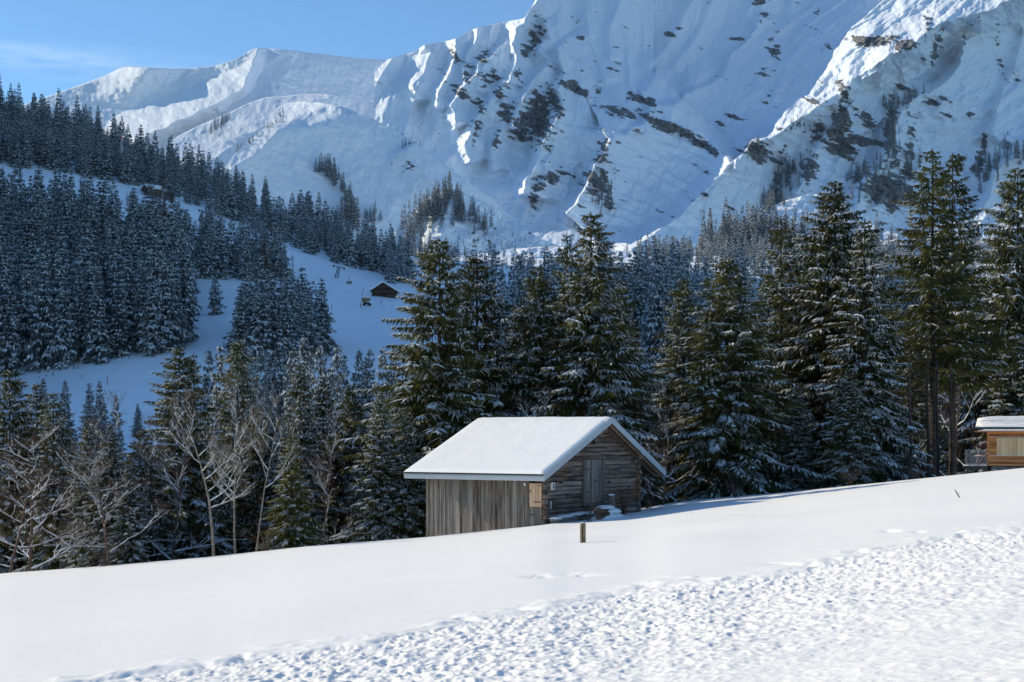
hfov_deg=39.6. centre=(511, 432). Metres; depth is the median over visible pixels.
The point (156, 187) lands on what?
wooden hut
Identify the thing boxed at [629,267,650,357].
spruce tree
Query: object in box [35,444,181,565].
bare tree
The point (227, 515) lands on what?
spruce tree
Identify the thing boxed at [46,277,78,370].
spruce tree
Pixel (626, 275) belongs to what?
spruce tree
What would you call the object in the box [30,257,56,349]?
spruce tree
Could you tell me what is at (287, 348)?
spruce tree
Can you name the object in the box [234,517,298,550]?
shrub
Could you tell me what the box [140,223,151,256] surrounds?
spruce tree
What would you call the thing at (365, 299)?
snow cannon
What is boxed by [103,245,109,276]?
spruce tree
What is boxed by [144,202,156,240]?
spruce tree
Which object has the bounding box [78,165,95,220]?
spruce tree
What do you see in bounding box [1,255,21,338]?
spruce tree
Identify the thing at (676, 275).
spruce tree
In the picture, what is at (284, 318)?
spruce tree
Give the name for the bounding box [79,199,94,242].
spruce tree
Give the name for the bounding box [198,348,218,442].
spruce tree
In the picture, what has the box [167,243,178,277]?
spruce tree
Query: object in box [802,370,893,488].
spruce tree
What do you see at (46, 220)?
spruce tree
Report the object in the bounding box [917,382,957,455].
spruce tree
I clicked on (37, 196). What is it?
spruce tree
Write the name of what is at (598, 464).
hay door
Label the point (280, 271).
larch tree
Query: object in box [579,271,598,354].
spruce tree
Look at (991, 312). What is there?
spruce tree
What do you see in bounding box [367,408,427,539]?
spruce tree
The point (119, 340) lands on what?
spruce tree
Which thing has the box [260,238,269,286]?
larch tree
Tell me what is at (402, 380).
spruce tree
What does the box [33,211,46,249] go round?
spruce tree
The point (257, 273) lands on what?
larch tree
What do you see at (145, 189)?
shrub
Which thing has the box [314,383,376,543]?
spruce tree
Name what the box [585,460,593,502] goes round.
hay door
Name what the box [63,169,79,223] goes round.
spruce tree
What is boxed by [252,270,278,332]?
spruce tree
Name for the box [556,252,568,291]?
spruce tree
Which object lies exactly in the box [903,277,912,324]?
spruce tree
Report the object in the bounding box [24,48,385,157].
ridge
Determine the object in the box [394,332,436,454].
spruce tree
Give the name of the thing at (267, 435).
birch tree
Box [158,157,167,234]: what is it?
larch tree
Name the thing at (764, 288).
spruce tree
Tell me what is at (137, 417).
spruce tree
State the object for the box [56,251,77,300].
spruce tree
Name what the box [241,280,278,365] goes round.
spruce tree
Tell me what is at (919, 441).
spruce tree
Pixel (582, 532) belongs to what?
fence post
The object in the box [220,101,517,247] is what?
knoll
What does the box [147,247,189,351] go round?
spruce tree
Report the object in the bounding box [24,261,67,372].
spruce tree
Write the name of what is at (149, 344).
spruce tree
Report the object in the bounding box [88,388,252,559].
bare tree
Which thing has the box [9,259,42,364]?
spruce tree
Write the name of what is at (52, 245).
spruce tree
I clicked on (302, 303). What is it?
spruce tree
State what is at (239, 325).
spruce tree
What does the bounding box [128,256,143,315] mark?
spruce tree
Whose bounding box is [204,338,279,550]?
spruce tree
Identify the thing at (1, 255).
spruce tree
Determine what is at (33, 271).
spruce tree
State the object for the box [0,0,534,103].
sky
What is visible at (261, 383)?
spruce tree
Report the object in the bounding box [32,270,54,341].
spruce tree
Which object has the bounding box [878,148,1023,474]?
spruce tree
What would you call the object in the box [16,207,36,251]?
spruce tree
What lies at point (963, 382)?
spruce tree
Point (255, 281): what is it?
spruce tree
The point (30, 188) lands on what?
spruce tree
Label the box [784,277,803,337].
spruce tree
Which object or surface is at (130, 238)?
spruce tree
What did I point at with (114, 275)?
spruce tree
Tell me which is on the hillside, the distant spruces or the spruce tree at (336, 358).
the spruce tree at (336, 358)
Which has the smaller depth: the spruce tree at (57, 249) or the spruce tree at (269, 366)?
the spruce tree at (269, 366)
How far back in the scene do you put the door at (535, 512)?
54.01 m
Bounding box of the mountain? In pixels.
[374,0,1023,255]
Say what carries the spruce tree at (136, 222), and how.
on the hillside
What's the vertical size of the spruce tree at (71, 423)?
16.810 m
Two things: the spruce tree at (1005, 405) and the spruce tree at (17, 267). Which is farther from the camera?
the spruce tree at (17, 267)
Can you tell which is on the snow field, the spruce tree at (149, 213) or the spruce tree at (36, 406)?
the spruce tree at (36, 406)
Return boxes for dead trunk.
[880,345,945,479]
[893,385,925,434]
[906,352,958,477]
[913,359,968,476]
[918,364,977,475]
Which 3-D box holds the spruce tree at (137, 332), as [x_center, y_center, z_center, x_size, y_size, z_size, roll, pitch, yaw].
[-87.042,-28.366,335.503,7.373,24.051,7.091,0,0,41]
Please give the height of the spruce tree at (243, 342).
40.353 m
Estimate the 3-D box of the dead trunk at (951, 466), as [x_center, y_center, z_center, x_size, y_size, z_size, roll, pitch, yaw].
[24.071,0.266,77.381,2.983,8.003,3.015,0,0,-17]
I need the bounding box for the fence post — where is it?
[580,522,585,542]
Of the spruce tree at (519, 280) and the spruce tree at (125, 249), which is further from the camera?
the spruce tree at (125, 249)
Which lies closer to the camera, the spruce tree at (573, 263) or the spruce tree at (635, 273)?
the spruce tree at (573, 263)
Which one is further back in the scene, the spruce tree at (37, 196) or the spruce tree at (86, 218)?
the spruce tree at (37, 196)
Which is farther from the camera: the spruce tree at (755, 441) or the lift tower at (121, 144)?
the lift tower at (121, 144)
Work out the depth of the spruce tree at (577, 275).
337.39 m
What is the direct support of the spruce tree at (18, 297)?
on the hillside
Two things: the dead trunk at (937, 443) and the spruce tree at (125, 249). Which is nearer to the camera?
the dead trunk at (937, 443)
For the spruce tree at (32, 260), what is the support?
on the hillside
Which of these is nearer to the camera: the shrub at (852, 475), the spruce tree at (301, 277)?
the shrub at (852, 475)
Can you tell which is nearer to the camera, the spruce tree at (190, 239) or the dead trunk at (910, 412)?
the dead trunk at (910, 412)
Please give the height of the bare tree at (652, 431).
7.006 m
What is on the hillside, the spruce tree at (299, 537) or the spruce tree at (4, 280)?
the spruce tree at (4, 280)
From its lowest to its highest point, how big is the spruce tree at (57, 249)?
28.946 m
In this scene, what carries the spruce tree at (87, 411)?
on the hillside
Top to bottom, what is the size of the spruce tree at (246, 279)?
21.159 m
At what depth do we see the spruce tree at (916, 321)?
344.98 m
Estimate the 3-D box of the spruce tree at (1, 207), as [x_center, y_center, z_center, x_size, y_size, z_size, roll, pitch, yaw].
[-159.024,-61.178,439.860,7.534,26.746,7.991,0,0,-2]
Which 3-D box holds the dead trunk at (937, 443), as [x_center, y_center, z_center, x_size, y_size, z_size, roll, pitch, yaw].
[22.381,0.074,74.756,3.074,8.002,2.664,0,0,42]
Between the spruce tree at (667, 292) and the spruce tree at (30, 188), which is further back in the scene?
the spruce tree at (30, 188)
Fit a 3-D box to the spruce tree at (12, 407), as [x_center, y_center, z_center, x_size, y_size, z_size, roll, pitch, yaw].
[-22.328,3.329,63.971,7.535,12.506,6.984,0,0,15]
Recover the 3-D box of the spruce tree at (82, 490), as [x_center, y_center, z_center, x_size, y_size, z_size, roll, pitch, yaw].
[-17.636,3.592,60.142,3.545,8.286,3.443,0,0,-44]
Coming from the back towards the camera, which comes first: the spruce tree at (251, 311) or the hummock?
the hummock
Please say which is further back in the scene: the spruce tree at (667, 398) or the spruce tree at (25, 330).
the spruce tree at (25, 330)
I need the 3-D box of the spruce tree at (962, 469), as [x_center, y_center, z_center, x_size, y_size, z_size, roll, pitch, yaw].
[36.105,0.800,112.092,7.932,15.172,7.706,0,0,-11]
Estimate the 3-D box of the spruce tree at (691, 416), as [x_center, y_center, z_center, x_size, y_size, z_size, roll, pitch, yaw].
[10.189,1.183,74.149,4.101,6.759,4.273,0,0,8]
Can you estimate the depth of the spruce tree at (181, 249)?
367.84 m
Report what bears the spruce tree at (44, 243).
on the hillside
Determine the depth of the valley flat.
1086.94 m
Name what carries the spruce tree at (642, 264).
on the hillside
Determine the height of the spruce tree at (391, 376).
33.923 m
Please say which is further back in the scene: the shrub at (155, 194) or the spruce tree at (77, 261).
the shrub at (155, 194)
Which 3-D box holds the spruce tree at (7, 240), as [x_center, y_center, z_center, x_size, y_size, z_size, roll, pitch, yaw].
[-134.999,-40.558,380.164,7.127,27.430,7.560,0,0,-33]
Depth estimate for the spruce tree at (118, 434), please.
214.85 m
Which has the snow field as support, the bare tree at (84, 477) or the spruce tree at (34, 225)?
the bare tree at (84, 477)
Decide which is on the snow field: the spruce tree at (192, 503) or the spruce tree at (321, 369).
the spruce tree at (192, 503)
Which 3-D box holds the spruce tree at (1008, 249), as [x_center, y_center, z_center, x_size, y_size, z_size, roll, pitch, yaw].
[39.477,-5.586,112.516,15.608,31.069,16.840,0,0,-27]
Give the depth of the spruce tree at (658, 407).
83.69 m
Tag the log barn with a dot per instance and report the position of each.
(487, 474)
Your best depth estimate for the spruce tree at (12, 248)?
391.58 m
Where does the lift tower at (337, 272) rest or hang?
on the hillside
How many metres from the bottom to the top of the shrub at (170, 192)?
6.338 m
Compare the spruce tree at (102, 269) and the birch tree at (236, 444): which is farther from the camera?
the spruce tree at (102, 269)
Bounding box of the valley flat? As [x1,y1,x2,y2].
[457,246,650,258]
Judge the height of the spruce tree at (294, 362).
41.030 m
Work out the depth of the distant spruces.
1251.79 m
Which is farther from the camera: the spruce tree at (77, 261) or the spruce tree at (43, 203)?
the spruce tree at (43, 203)
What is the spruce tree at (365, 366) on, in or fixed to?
on the hillside
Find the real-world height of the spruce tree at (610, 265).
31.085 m
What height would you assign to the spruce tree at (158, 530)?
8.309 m
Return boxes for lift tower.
[111,131,131,153]
[333,265,344,277]
[404,267,418,278]
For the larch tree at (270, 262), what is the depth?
401.97 m
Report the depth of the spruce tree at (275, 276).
335.82 m
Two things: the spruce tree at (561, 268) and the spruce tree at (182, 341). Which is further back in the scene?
the spruce tree at (561, 268)
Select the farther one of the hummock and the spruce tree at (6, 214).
the hummock
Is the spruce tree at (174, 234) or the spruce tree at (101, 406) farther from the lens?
the spruce tree at (174, 234)
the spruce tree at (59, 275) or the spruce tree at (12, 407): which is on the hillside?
the spruce tree at (59, 275)
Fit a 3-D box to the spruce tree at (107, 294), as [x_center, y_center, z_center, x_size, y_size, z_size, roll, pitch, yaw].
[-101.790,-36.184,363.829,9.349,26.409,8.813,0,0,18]
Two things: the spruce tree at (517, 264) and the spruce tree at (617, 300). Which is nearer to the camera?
the spruce tree at (617, 300)
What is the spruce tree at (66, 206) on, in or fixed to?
on the hillside
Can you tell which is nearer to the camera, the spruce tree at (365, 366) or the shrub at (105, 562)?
the shrub at (105, 562)
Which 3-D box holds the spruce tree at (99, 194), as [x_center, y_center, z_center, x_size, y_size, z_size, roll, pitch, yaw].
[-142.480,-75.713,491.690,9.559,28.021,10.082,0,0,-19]
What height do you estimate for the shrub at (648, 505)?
1.513 m
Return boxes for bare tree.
[0,385,112,509]
[0,386,200,565]
[0,419,108,570]
[0,448,117,572]
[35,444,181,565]
[51,412,223,557]
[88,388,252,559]
[159,386,259,555]
[271,412,376,544]
[512,383,560,416]
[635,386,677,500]
[638,401,719,504]
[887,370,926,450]
[901,307,992,475]
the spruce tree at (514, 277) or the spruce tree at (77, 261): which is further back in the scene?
the spruce tree at (514, 277)
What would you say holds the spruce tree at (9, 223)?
on the hillside
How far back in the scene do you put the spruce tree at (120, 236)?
403.70 m
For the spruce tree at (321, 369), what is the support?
on the hillside
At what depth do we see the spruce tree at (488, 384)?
71.43 m
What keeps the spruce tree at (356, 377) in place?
on the hillside
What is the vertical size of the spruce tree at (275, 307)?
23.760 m
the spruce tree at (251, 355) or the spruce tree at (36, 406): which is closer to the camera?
the spruce tree at (36, 406)
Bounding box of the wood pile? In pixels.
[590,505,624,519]
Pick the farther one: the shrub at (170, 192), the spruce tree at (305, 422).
the shrub at (170, 192)
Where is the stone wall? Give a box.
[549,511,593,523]
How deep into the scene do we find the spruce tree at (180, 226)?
427.99 m
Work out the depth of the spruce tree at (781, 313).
77.65 m
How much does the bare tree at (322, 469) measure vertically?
7.208 m
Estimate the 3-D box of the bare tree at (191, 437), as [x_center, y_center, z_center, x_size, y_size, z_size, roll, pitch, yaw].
[-11.105,1.697,53.573,3.264,7.006,3.749,0,0,29]
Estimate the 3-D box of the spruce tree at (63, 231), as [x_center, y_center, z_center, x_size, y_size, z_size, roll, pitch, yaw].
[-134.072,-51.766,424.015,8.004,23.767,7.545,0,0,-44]
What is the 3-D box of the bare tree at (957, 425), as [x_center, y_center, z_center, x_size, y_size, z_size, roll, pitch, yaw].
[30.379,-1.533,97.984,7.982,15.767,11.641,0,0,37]
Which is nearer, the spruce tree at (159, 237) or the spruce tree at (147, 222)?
the spruce tree at (159, 237)
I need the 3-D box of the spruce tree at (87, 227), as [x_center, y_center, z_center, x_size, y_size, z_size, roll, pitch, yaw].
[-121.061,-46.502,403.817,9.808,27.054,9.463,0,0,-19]
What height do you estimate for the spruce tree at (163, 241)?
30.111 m
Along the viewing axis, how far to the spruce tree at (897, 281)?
344.70 m
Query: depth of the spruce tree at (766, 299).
98.70 m
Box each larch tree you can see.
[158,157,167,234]
[252,251,260,298]
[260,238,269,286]
[267,244,278,292]
[276,251,283,293]
[289,254,295,293]
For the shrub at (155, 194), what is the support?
on the hillside
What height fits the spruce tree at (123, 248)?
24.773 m
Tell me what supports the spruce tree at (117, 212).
on the hillside
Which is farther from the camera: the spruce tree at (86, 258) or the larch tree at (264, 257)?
the larch tree at (264, 257)
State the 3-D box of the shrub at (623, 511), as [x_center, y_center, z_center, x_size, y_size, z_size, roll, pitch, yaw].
[4.659,2.812,58.403,0.890,1.291,0.964,0,0,0]
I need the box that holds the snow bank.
[360,289,435,300]
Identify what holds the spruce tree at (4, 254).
on the hillside
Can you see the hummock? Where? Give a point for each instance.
(503, 226)
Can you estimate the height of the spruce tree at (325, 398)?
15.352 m
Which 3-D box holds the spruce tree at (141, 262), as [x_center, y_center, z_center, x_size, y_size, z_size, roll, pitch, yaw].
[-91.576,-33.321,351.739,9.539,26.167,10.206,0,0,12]
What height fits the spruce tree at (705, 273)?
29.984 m
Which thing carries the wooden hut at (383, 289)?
on the hillside
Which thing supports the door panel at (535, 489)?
in the log barn
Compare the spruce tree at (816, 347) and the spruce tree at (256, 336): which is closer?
the spruce tree at (816, 347)
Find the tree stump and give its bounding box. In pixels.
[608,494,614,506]
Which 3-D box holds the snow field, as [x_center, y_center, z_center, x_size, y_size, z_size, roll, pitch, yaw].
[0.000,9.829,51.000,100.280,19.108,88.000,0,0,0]
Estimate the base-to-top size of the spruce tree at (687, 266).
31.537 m
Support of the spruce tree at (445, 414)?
on the snow field
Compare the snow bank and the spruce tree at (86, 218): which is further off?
the snow bank
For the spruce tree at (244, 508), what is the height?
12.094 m
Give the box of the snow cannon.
[362,296,371,305]
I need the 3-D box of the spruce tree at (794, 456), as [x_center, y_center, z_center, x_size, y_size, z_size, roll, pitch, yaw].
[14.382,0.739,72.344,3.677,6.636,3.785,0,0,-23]
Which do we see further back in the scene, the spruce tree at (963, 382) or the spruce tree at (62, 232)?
the spruce tree at (62, 232)
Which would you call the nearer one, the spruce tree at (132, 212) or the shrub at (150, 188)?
the spruce tree at (132, 212)
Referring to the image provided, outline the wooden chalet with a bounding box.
[964,416,1023,473]
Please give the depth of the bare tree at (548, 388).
63.62 m
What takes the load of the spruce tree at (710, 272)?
on the hillside
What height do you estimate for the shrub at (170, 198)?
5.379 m
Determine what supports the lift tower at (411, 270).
on the hillside
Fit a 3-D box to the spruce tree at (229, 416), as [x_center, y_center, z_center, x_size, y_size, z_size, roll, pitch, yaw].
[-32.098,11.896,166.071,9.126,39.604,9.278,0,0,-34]
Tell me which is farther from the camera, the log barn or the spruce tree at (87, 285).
the spruce tree at (87, 285)
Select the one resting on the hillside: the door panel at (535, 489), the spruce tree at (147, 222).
the spruce tree at (147, 222)
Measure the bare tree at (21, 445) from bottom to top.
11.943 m
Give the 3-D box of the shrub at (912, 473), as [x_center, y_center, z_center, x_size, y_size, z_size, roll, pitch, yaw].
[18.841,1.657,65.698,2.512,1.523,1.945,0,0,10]
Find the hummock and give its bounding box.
[380,188,558,255]
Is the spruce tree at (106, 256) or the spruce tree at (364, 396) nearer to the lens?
the spruce tree at (364, 396)
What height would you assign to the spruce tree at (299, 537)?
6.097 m
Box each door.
[530,507,541,525]
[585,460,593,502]
[594,459,603,502]
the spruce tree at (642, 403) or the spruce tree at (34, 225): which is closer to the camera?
the spruce tree at (642, 403)
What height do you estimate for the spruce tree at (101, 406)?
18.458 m
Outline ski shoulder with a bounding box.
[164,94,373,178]
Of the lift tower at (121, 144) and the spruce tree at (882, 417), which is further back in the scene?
the lift tower at (121, 144)
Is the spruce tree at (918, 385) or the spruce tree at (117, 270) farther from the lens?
the spruce tree at (117, 270)
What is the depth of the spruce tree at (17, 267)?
383.46 m
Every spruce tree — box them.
[0,179,12,228]
[0,198,7,246]
[0,204,11,251]
[0,214,8,252]
[0,230,12,268]
[0,231,10,319]
[0,238,16,320]
[0,260,20,366]
[0,283,24,376]
[0,309,12,374]
[0,370,71,573]
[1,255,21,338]
[1,383,64,567]
[3,393,85,572]
[4,222,17,263]
[7,235,21,284]
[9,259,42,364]
[10,211,21,247]
[11,259,32,343]
[12,239,24,289]
[15,236,26,267]
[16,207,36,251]
[17,213,36,261]
[19,233,39,310]
[24,175,36,213]
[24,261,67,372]
[25,267,41,306]
[26,215,46,259]
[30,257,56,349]
[31,185,45,232]
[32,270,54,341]
[32,377,54,452]
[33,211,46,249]
[35,208,46,258]
[36,241,55,307]
[38,201,51,235]
[40,203,50,252]
[44,218,60,260]
[45,256,78,356]
[46,236,55,295]
[46,250,69,326]
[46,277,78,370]
[51,218,70,265]
[51,237,66,306]
[52,234,69,299]
[53,421,109,568]
[55,265,75,328]
[55,381,78,471]
[56,221,68,254]
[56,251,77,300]
[59,191,74,246]
[59,424,133,567]
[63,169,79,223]
[66,266,88,351]
[70,236,104,312]
[70,246,78,277]
[70,383,97,471]
[71,248,83,284]
[71,286,91,362]
[73,252,109,346]
[74,252,110,349]
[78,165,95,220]
[78,268,109,355]
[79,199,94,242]
[79,204,92,253]
[79,271,114,364]
[80,225,91,253]
[82,194,102,256]
[83,232,96,258]
[84,380,109,481]
[89,231,102,289]
[94,175,110,222]
[95,194,108,251]
[97,236,109,299]
[97,454,155,565]
[99,230,109,261]
[100,398,131,490]
[101,240,127,314]
[102,242,124,321]
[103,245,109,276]
[105,240,131,335]
[106,258,130,328]
[106,277,134,357]
[107,218,117,260]
[108,345,243,559]
[112,198,124,237]
[114,235,129,288]
[115,228,127,263]
[117,258,141,351]
[119,225,130,283]
[122,429,193,562]
[123,193,141,240]
[126,225,137,261]
[128,250,139,289]
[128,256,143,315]
[129,213,141,249]
[129,264,154,352]
[130,223,145,274]
[130,247,151,338]
[130,403,145,436]
[131,238,149,296]
[133,209,145,244]
[133,234,169,334]
[135,274,172,356]
[138,220,154,256]
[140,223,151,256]
[143,247,161,302]
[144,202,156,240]
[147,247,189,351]
[150,236,162,266]
[157,219,170,266]
[158,204,178,254]
[161,239,172,275]
[162,256,190,338]
[162,275,193,347]
[164,227,178,279]
[166,230,193,322]
[166,242,199,341]
[167,229,202,315]
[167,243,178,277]
[167,353,217,530]
[176,221,198,287]
[176,227,197,299]
[177,209,199,277]
[181,210,198,277]
[187,418,249,555]
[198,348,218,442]
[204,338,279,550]
[207,274,226,315]
[210,346,234,471]
[215,372,240,474]
[224,419,280,553]
[230,288,252,365]
[234,260,257,327]
[234,283,263,358]
[235,335,265,521]
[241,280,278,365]
[242,348,258,426]
[250,344,279,504]
[252,256,268,293]
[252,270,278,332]
[254,363,347,547]
[255,430,332,550]
[256,353,275,419]
[256,370,279,505]
[263,269,284,361]
[266,268,282,330]
[268,343,288,465]
[272,269,308,350]
[272,287,300,365]
[274,346,312,488]
[279,339,299,415]
[294,267,310,312]
[294,282,315,353]
[295,337,314,444]
[302,376,355,515]
[304,344,334,452]
[306,347,319,433]
[310,277,342,356]
[312,439,357,544]
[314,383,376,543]
[320,345,351,462]
[322,237,516,543]
[324,367,338,421]
[335,355,356,474]
[338,394,421,542]
[348,350,373,423]
[351,369,373,475]
[355,348,375,464]
[365,349,392,455]
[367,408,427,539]
[378,378,417,475]
[384,344,400,437]
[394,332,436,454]
[417,254,530,427]
[485,266,586,416]
[497,304,542,403]
[505,254,525,314]
[508,259,535,354]
[510,254,527,312]
[517,210,682,507]
[523,234,596,416]
[527,279,553,359]
[543,267,562,339]
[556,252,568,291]
[565,307,603,415]
[569,252,587,307]
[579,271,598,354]
[579,279,649,422]
[598,254,619,353]
[602,263,614,325]
[611,331,672,504]
[614,262,637,355]
[625,253,644,341]
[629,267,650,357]
[632,251,647,314]
[640,246,671,369]
[645,278,719,503]
[646,378,675,467]
[650,257,842,505]
[651,273,674,369]
[668,256,692,363]
[670,393,719,502]
[676,253,697,320]
[687,260,718,359]
[701,261,720,343]
[723,252,742,355]
[729,315,750,364]
[730,346,765,444]
[732,215,830,480]
[734,411,776,493]
[738,267,754,352]
[745,271,791,416]
[751,180,936,488]
[762,266,772,317]
[763,383,825,492]
[783,259,824,357]
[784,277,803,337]
[798,218,933,483]
[801,308,827,382]
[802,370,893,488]
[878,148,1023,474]
[882,298,921,447]
[885,264,896,339]
[889,276,905,355]
[890,319,948,476]
[902,334,948,478]
[903,153,1020,474]
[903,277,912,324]
[903,292,924,379]
[914,166,1023,478]
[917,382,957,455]
[939,350,1002,475]
[942,245,1023,456]
[946,330,1023,472]
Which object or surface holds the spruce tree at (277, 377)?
on the hillside
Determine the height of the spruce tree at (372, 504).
8.814 m
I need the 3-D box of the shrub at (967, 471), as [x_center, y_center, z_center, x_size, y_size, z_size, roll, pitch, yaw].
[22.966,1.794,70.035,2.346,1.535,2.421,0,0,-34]
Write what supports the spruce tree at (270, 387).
on the hillside
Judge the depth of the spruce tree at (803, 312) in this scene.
115.28 m
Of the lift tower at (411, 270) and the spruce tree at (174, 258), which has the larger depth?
the lift tower at (411, 270)
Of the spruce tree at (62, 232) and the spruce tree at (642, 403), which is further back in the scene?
the spruce tree at (62, 232)
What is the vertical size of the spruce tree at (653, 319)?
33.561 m
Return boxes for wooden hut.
[141,184,161,196]
[370,281,399,297]
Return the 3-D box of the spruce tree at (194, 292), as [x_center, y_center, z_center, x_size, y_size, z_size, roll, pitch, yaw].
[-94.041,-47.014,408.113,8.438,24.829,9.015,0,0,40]
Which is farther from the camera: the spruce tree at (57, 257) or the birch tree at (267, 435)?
the spruce tree at (57, 257)
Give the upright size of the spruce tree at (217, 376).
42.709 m
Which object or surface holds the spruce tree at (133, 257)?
on the hillside
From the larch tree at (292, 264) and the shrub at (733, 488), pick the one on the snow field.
the shrub at (733, 488)
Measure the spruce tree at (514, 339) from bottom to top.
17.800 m
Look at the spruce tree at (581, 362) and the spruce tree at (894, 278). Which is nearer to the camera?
the spruce tree at (581, 362)
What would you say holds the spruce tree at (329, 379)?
on the hillside
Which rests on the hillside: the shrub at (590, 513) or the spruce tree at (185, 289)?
the spruce tree at (185, 289)
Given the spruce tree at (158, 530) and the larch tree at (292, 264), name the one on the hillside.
the larch tree at (292, 264)
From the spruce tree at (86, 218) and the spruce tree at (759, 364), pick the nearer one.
the spruce tree at (759, 364)
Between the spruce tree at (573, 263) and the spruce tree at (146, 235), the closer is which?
the spruce tree at (573, 263)
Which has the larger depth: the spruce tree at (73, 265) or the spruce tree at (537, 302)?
the spruce tree at (73, 265)
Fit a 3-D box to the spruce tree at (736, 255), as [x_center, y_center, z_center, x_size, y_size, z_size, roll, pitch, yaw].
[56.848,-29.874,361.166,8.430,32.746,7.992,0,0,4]
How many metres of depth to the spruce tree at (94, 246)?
379.76 m
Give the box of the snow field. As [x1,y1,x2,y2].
[0,468,1023,681]
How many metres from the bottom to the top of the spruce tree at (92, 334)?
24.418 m
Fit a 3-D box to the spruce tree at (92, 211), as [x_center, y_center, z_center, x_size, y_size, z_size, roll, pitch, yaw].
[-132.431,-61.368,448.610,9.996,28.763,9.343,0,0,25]
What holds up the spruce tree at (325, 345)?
on the hillside
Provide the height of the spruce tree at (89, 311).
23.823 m
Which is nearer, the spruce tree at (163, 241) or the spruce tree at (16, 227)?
the spruce tree at (163, 241)
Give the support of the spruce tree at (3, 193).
on the hillside
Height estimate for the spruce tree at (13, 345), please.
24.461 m
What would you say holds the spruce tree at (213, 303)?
on the hillside
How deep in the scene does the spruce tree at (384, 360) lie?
167.12 m
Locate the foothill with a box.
[693,194,1023,260]
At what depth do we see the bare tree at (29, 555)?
56.29 m
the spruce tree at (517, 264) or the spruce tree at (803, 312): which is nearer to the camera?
the spruce tree at (803, 312)
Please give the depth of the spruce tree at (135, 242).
399.63 m
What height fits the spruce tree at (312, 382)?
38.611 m
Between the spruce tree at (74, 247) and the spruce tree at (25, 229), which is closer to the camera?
the spruce tree at (74, 247)
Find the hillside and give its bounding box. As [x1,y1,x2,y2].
[0,112,1023,521]
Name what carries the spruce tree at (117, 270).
on the hillside
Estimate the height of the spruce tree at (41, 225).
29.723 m
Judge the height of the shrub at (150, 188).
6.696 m
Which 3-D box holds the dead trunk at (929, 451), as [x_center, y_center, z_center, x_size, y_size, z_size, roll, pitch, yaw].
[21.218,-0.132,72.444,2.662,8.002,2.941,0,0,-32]
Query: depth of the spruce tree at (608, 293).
377.43 m
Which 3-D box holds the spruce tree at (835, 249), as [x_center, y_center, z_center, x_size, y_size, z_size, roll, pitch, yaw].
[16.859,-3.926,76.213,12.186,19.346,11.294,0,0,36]
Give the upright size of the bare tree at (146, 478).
8.076 m
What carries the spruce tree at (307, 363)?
on the hillside
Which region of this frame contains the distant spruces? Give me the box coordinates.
[209,84,1023,316]
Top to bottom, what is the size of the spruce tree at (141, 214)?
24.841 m
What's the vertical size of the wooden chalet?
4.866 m
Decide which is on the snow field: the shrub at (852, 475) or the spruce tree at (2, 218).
the shrub at (852, 475)
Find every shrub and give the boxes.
[72,530,138,565]
[140,185,150,195]
[144,180,156,195]
[149,187,161,201]
[167,193,173,202]
[168,188,176,201]
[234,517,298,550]
[584,481,607,521]
[616,486,633,514]
[641,482,668,508]
[714,468,759,497]
[826,458,872,485]
[892,453,946,478]
[955,454,995,473]
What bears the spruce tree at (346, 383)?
on the hillside
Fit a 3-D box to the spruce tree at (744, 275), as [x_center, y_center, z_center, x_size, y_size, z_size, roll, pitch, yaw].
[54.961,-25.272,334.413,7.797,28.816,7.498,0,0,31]
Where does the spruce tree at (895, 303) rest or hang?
on the hillside
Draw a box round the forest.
[0,77,1023,368]
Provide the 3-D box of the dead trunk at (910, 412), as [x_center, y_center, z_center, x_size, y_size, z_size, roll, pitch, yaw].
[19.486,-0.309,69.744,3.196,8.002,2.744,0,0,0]
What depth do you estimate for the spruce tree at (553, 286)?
341.47 m
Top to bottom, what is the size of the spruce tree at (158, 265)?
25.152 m
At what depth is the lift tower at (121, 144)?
429.84 m
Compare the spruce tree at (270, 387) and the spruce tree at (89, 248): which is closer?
the spruce tree at (270, 387)
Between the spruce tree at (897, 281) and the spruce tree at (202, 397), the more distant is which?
the spruce tree at (897, 281)
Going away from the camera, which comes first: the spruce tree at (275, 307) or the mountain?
the spruce tree at (275, 307)
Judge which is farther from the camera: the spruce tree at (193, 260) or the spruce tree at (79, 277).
the spruce tree at (193, 260)
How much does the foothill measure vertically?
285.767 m
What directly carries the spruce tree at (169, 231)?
on the hillside
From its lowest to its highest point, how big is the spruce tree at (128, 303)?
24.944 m
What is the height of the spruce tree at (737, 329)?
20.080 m
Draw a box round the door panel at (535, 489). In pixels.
[529,483,541,506]
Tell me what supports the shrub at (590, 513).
on the snow field
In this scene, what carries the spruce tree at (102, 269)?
on the hillside
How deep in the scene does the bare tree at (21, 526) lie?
53.90 m
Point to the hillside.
(354, 326)
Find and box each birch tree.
[202,374,266,553]
[242,379,306,551]
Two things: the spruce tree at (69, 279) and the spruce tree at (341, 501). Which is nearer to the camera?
the spruce tree at (341, 501)
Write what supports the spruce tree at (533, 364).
on the hillside
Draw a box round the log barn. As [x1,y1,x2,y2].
[404,417,665,536]
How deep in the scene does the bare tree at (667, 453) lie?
65.55 m
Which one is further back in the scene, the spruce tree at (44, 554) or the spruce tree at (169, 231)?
the spruce tree at (169, 231)

